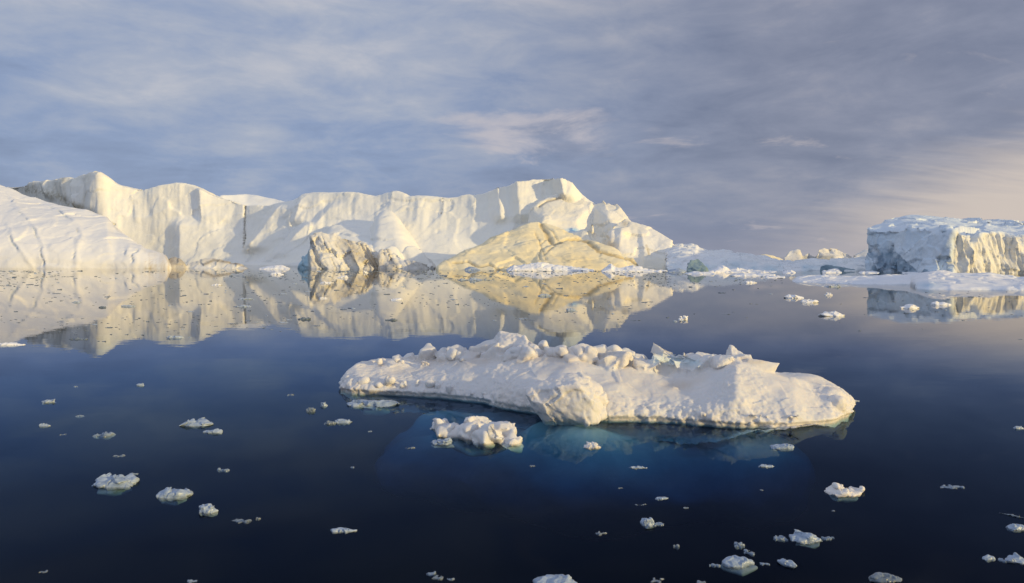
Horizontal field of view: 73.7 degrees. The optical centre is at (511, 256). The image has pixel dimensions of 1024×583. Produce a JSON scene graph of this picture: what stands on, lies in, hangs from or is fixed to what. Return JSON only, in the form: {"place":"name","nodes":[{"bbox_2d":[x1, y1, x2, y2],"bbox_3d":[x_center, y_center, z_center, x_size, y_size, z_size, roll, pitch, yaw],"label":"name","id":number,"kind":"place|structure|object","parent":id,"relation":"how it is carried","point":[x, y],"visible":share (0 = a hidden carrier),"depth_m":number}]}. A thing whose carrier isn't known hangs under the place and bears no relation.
{"place":"outdoors","nodes":[
{"label":"outdoors","id":0,"kind":"place"},
{"bbox_2d":[0,257,1023,582],"bbox_3d":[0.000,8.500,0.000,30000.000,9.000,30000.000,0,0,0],"label":"water","id":1,"kind":"structure","parent":0,"point":[938,395],"depth_m":45.85},
{"bbox_2d":[0,342,24,347],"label":"floe","id":2,"kind":"object","parent":1,"relation":"on","point":[10,344],"visible":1,"depth_m":30.93},
{"bbox_2d":[39,423,50,428],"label":"ice chunk","id":3,"kind":"object","parent":1,"relation":"on","point":[43,425],"visible":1,"depth_m":16.14},
{"bbox_2d":[42,399,55,404],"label":"ice chunk","id":4,"kind":"object","parent":1,"relation":"on","point":[47,401],"visible":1,"depth_m":18.76},
{"bbox_2d":[69,337,87,340],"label":"ice chunk","id":5,"kind":"object","parent":1,"relation":"on","point":[76,339],"visible":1,"depth_m":33.05},
{"bbox_2d":[0,185,171,268],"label":"iceberg","id":6,"kind":"object","parent":1,"relation":"on","point":[36,233],"visible":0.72,"depth_m":244.21},
{"bbox_2d":[92,431,115,439],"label":"ice chunk","id":7,"kind":"object","parent":1,"relation":"on","point":[106,435],"visible":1,"depth_m":15.29},
{"bbox_2d":[92,473,139,495],"bbox_3d":[-7.005,4.026,12.069,0.729,0.349,0.472,0,0,0],"label":"ice chunk","id":8,"kind":"object","parent":1,"relation":"on","point":[108,484],"visible":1,"depth_m":11.92},
{"bbox_2d":[156,487,192,505],"bbox_3d":[-5.666,4.006,11.472,0.598,0.293,0.336,0,0,0],"label":"ice chunk","id":9,"kind":"object","parent":1,"relation":"on","point":[170,496],"visible":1,"depth_m":11.35},
{"bbox_2d":[166,336,184,339],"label":"ice chunk","id":10,"kind":"object","parent":1,"relation":"on","point":[174,337],"visible":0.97,"depth_m":33.69},
{"bbox_2d":[179,417,212,428],"bbox_3d":[-7.501,3.973,16.285,0.760,0.249,0.365,0,0,0],"label":"ice chunk","id":11,"kind":"object","parent":1,"relation":"on","point":[202,422],"visible":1,"depth_m":16.19},
{"bbox_2d":[169,257,246,267],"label":"iceberg","id":12,"kind":"object","parent":1,"relation":"on","point":[175,262],"visible":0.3,"depth_m":241.11},
{"bbox_2d":[199,503,218,516],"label":"ice chunk","id":13,"kind":"object","parent":1,"relation":"on","point":[208,509],"visible":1,"depth_m":10.68},
{"bbox_2d":[203,428,222,434],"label":"ice chunk","id":14,"kind":"object","parent":1,"relation":"on","point":[217,431],"visible":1,"depth_m":15.54},
{"bbox_2d":[217,468,229,472],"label":"ice chunk","id":15,"kind":"object","parent":1,"relation":"on","point":[219,470],"visible":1,"depth_m":12.82},
{"bbox_2d":[232,519,251,523],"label":"ice chunk","id":16,"kind":"object","parent":1,"relation":"on","point":[239,521],"visible":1,"depth_m":10.35},
{"bbox_2d":[219,194,283,205],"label":"iceberg","id":17,"kind":"object","parent":1,"relation":"on","point":[247,199],"visible":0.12,"depth_m":580.65},
{"bbox_2d":[259,265,289,268],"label":"ice floe","id":18,"kind":"object","parent":1,"relation":"on","point":[276,267],"visible":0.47,"depth_m":223.48},
{"bbox_2d":[270,272,283,274],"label":"ice chunk","id":19,"kind":"object","parent":1,"relation":"on","point":[276,273],"visible":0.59,"depth_m":153.67},
{"bbox_2d":[7,171,594,267],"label":"iceberg","id":20,"kind":"object","parent":1,"relation":"on","point":[185,223],"visible":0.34,"depth_m":330.36},
{"bbox_2d":[306,407,315,414],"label":"ice chunk","id":21,"kind":"object","parent":1,"relation":"on","point":[310,411],"visible":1,"depth_m":17.69},
{"bbox_2d":[321,402,327,407],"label":"ice chunk","id":22,"kind":"object","parent":1,"relation":"on","point":[324,405],"visible":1,"depth_m":18.33},
{"bbox_2d":[324,420,335,426],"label":"ice chunk","id":23,"kind":"object","parent":1,"relation":"on","point":[327,423],"visible":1,"depth_m":16.37},
{"bbox_2d":[330,527,356,533],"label":"ice chunk","id":24,"kind":"object","parent":1,"relation":"on","point":[339,530],"visible":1,"depth_m":9.94},
{"bbox_2d":[335,419,351,425],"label":"ice chunk","id":25,"kind":"object","parent":1,"relation":"on","point":[343,422],"visible":1,"depth_m":16.47},
{"bbox_2d":[298,232,434,268],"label":"iceberg","id":26,"kind":"object","parent":1,"relation":"on","point":[331,251],"visible":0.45,"depth_m":233.25},
{"bbox_2d":[347,399,399,415],"bbox_3d":[-3.778,4.105,18.561,1.466,0.461,0.685,0,0,0],"label":"ice chunk","id":27,"kind":"object","parent":1,"relation":"on","point":[375,407],"visible":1,"depth_m":18.41},
{"bbox_2d":[426,571,435,576],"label":"ice chunk","id":28,"kind":"object","parent":1,"relation":"on","point":[431,574],"visible":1,"depth_m":8.62},
{"bbox_2d":[432,575,443,580],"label":"ice chunk","id":29,"kind":"object","parent":1,"relation":"on","point":[436,577],"visible":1,"depth_m":8.51},
{"bbox_2d":[431,437,453,447],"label":"ice chunk","id":30,"kind":"object","parent":1,"relation":"on","point":[443,443],"visible":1,"depth_m":14.59},
{"bbox_2d":[465,267,479,269],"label":"ice floe","id":31,"kind":"object","parent":1,"relation":"on","point":[471,268],"visible":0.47,"depth_m":204.17},
{"bbox_2d":[460,277,485,279],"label":"ice chunk","id":32,"kind":"object","parent":1,"relation":"on","point":[471,278],"visible":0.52,"depth_m":117.23},
{"bbox_2d":[430,416,523,456],"bbox_3d":[-0.834,4.057,15.429,2.524,0.866,1.298,0,0,31],"label":"ice chunk","id":33,"kind":"object","parent":1,"relation":"on","point":[473,436],"visible":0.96,"depth_m":15.02},
{"bbox_2d":[1,271,1012,331],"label":"ice crumbs","id":34,"kind":"object","parent":1,"relation":"on","point":[383,284],"visible":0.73,"depth_m":106.51},
{"bbox_2d":[436,222,637,269],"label":"iceberg","id":35,"kind":"object","parent":1,"relation":"on","point":[533,242],"visible":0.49,"depth_m":223.81},
{"bbox_2d":[506,262,593,270],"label":"ice floe","id":36,"kind":"object","parent":1,"relation":"on","point":[541,266],"visible":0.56,"depth_m":197.95},
{"bbox_2d":[533,574,576,582],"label":"ice chunk","id":37,"kind":"object","parent":1,"relation":"on","point":[555,578],"visible":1,"depth_m":8.37},
{"bbox_2d":[583,441,600,449],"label":"ice chunk","id":38,"kind":"object","parent":1,"relation":"on","point":[591,446],"visible":1,"depth_m":14.32},
{"bbox_2d":[339,331,859,538],"bbox_3d":[1.575,4.548,19.089,15.737,4.476,8.069,0,0,15],"label":"ice floe","id":39,"kind":"object","parent":1,"relation":"on","point":[690,431],"visible":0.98,"depth_m":16.66},
{"bbox_2d":[528,194,674,267],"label":"iceberg","id":40,"kind":"object","parent":1,"relation":"on","point":[614,226],"visible":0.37,"depth_m":268.28},
{"bbox_2d":[596,531,606,535],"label":"ice chunk","id":41,"kind":"object","parent":1,"relation":"on","point":[600,534],"visible":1,"depth_m":9.88},
{"bbox_2d":[602,264,666,271],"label":"ice floe","id":42,"kind":"object","parent":1,"relation":"on","point":[613,268],"visible":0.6,"depth_m":187.04},
{"bbox_2d":[630,466,646,469],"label":"ice chunk","id":43,"kind":"object","parent":1,"relation":"on","point":[637,467],"visible":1,"depth_m":12.93},
{"bbox_2d":[640,517,654,528],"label":"ice chunk","id":44,"kind":"object","parent":1,"relation":"on","point":[647,523],"visible":1,"depth_m":10.18},
{"bbox_2d":[651,578,663,582],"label":"ice chunk","id":45,"kind":"object","parent":1,"relation":"on","point":[655,581],"visible":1,"depth_m":8.42},
{"bbox_2d":[654,522,663,526],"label":"ice chunk","id":46,"kind":"object","parent":1,"relation":"on","point":[660,524],"visible":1,"depth_m":10.21},
{"bbox_2d":[656,497,667,500],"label":"ice chunk","id":47,"kind":"object","parent":1,"relation":"on","point":[661,498],"visible":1,"depth_m":11.27},
{"bbox_2d":[667,268,685,271],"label":"ice floe","id":48,"kind":"object","parent":1,"relation":"on","point":[676,270],"visible":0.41,"depth_m":179.07},
{"bbox_2d":[673,544,679,549],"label":"ice chunk","id":49,"kind":"object","parent":1,"relation":"on","point":[677,546],"visible":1,"depth_m":9.45},
{"bbox_2d":[678,316,687,319],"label":"ice chunk","id":50,"kind":"object","parent":1,"relation":"on","point":[683,318],"visible":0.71,"depth_m":43.54},
{"bbox_2d":[687,259,708,270],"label":"ice block","id":51,"kind":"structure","parent":1,"relation":"on","point":[696,265],"depth_m":191.49},
{"bbox_2d":[686,271,715,273],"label":"ice floe","id":52,"kind":"object","parent":1,"relation":"on","point":[698,272],"visible":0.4,"depth_m":159.71},
{"bbox_2d":[709,563,720,567],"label":"ice chunk","id":53,"kind":"object","parent":1,"relation":"on","point":[713,565],"visible":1,"depth_m":8.86},
{"bbox_2d":[721,555,757,575],"bbox_3d":[2.954,4.028,8.930,0.442,0.239,0.325,0,0,-25],"label":"ice chunk","id":54,"kind":"object","parent":1,"relation":"on","point":[739,566],"visible":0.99,"depth_m":8.84},
{"bbox_2d":[734,542,744,549],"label":"ice chunk","id":55,"kind":"object","parent":1,"relation":"on","point":[739,546],"visible":1,"depth_m":9.47},
{"bbox_2d":[710,265,776,271],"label":"ice floe","id":56,"kind":"object","parent":1,"relation":"on","point":[721,268],"visible":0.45,"depth_m":177.85},
{"bbox_2d":[743,549,754,556],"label":"ice chunk","id":57,"kind":"object","parent":1,"relation":"on","point":[751,553],"visible":1,"depth_m":9.22},
{"bbox_2d":[732,272,774,275],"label":"ice floe","id":58,"kind":"object","parent":1,"relation":"on","point":[752,274],"visible":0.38,"depth_m":143.85},
{"bbox_2d":[664,243,865,270],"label":"ice shelf","id":59,"kind":"object","parent":1,"relation":"on","point":[680,256],"visible":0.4,"depth_m":215.75},
{"bbox_2d":[758,464,773,468],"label":"ice chunk","id":60,"kind":"object","parent":1,"relation":"on","point":[765,466],"visible":1,"depth_m":13.00},
{"bbox_2d":[762,254,782,259],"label":"iceberg","id":61,"kind":"object","parent":1,"relation":"on","point":[774,257],"visible":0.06,"depth_m":518.85},
{"bbox_2d":[765,275,784,277],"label":"ice floe","id":62,"kind":"object","parent":1,"relation":"on","point":[767,276],"visible":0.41,"depth_m":131.74},
{"bbox_2d":[773,535,787,542],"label":"ice chunk","id":63,"kind":"object","parent":1,"relation":"on","point":[781,538],"visible":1,"depth_m":9.70},
{"bbox_2d":[770,443,793,451],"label":"ice chunk","id":64,"kind":"object","parent":1,"relation":"on","point":[783,447],"visible":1,"depth_m":14.27},
{"bbox_2d":[777,558,796,567],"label":"ice chunk","id":65,"kind":"object","parent":1,"relation":"on","point":[787,563],"visible":1,"depth_m":8.85},
{"bbox_2d":[782,270,795,272],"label":"ice floe","id":66,"kind":"object","parent":1,"relation":"on","point":[789,271],"visible":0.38,"depth_m":170.72},
{"bbox_2d":[784,294,803,297],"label":"floe","id":67,"kind":"object","parent":1,"relation":"on","point":[791,296],"visible":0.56,"depth_m":66.15},
{"bbox_2d":[789,529,821,548],"bbox_3d":[4.170,4.011,9.723,0.446,0.206,0.309,0,0,0],"label":"ice chunk","id":68,"kind":"object","parent":1,"relation":"on","point":[806,539],"visible":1,"depth_m":9.62},
{"bbox_2d":[800,299,818,302],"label":"floe","id":69,"kind":"object","parent":1,"relation":"on","point":[809,301],"visible":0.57,"depth_m":59.67},
{"bbox_2d":[783,248,867,260],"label":"iceberg","id":70,"kind":"object","parent":1,"relation":"on","point":[796,254],"visible":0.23,"depth_m":329.75},
{"bbox_2d":[821,536,834,540],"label":"ice chunk","id":71,"kind":"object","parent":1,"relation":"on","point":[828,538],"visible":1,"depth_m":9.70},
{"bbox_2d":[818,311,844,316],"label":"floe","id":72,"kind":"object","parent":1,"relation":"on","point":[833,313],"visible":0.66,"depth_m":46.05},
{"bbox_2d":[822,268,841,272],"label":"ice floe","id":73,"kind":"object","parent":1,"relation":"on","point":[835,270],"visible":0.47,"depth_m":172.97},
{"bbox_2d":[824,284,840,286],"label":"ice chunk","id":74,"kind":"object","parent":1,"relation":"on","point":[837,285],"visible":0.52,"depth_m":91.39},
{"bbox_2d":[820,265,854,270],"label":"ice block","id":75,"kind":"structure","parent":1,"relation":"on","point":[825,267],"depth_m":196.38},
{"bbox_2d":[824,482,864,502],"bbox_3d":[5.664,4.008,11.591,0.704,0.321,0.388,0,0,0],"label":"ice chunk","id":76,"kind":"object","parent":1,"relation":"on","point":[835,491],"visible":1,"depth_m":11.51},
{"bbox_2d":[858,271,879,272],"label":"ice floe","id":77,"kind":"object","parent":1,"relation":"on","point":[868,272],"visible":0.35,"depth_m":171.06},
{"bbox_2d":[868,572,901,582],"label":"ice chunk","id":78,"kind":"object","parent":1,"relation":"on","point":[878,577],"visible":1,"depth_m":8.45},
{"bbox_2d":[792,270,1023,289],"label":"ice floe","id":79,"kind":"object","parent":1,"relation":"on","point":[941,279],"visible":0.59,"depth_m":93.07},
{"bbox_2d":[899,304,918,308],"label":"floe","id":80,"kind":"object","parent":1,"relation":"on","point":[909,306],"visible":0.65,"depth_m":52.82},
{"bbox_2d":[931,301,950,304],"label":"floe","id":81,"kind":"object","parent":1,"relation":"on","point":[938,303],"visible":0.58,"depth_m":56.59},
{"bbox_2d":[865,215,1023,273],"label":"iceberg","id":82,"kind":"object","parent":1,"relation":"on","point":[915,243],"visible":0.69,"depth_m":167.93},
{"bbox_2d":[940,484,964,488],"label":"ice chunk","id":83,"kind":"object","parent":1,"relation":"on","point":[949,486],"visible":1,"depth_m":11.87},
{"bbox_2d":[982,554,995,562],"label":"ice chunk","id":84,"kind":"object","parent":1,"relation":"on","point":[988,558],"visible":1,"depth_m":9.03},
{"bbox_2d":[998,558,1007,562],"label":"ice chunk","id":85,"kind":"object","parent":1,"relation":"on","point":[1001,560],"visible":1,"depth_m":9.00},
{"bbox_2d":[1002,513,1023,518],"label":"ice chunk","id":86,"kind":"object","parent":1,"relation":"on","point":[1013,515],"visible":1,"depth_m":10.52},
{"bbox_2d":[1005,552,1023,564],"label":"ice chunk","id":87,"kind":"object","parent":1,"relation":"on","point":[1015,558],"visible":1,"depth_m":8.97},
{"bbox_2d":[1006,523,1023,532],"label":"ice chunk","id":88,"kind":"object","parent":1,"relation":"on","point":[1015,528],"visible":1,"depth_m":10.02},
{"bbox_2d":[1013,426,1023,429],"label":"ice chunk","id":89,"kind":"object","parent":1,"relation":"on","point":[1018,428],"visible":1,"depth_m":15.90},
{"bbox_2d":[0,0,1023,256],"label":"sky","id":90,"kind":"structure","parent":0,"point":[775,128]}
]}

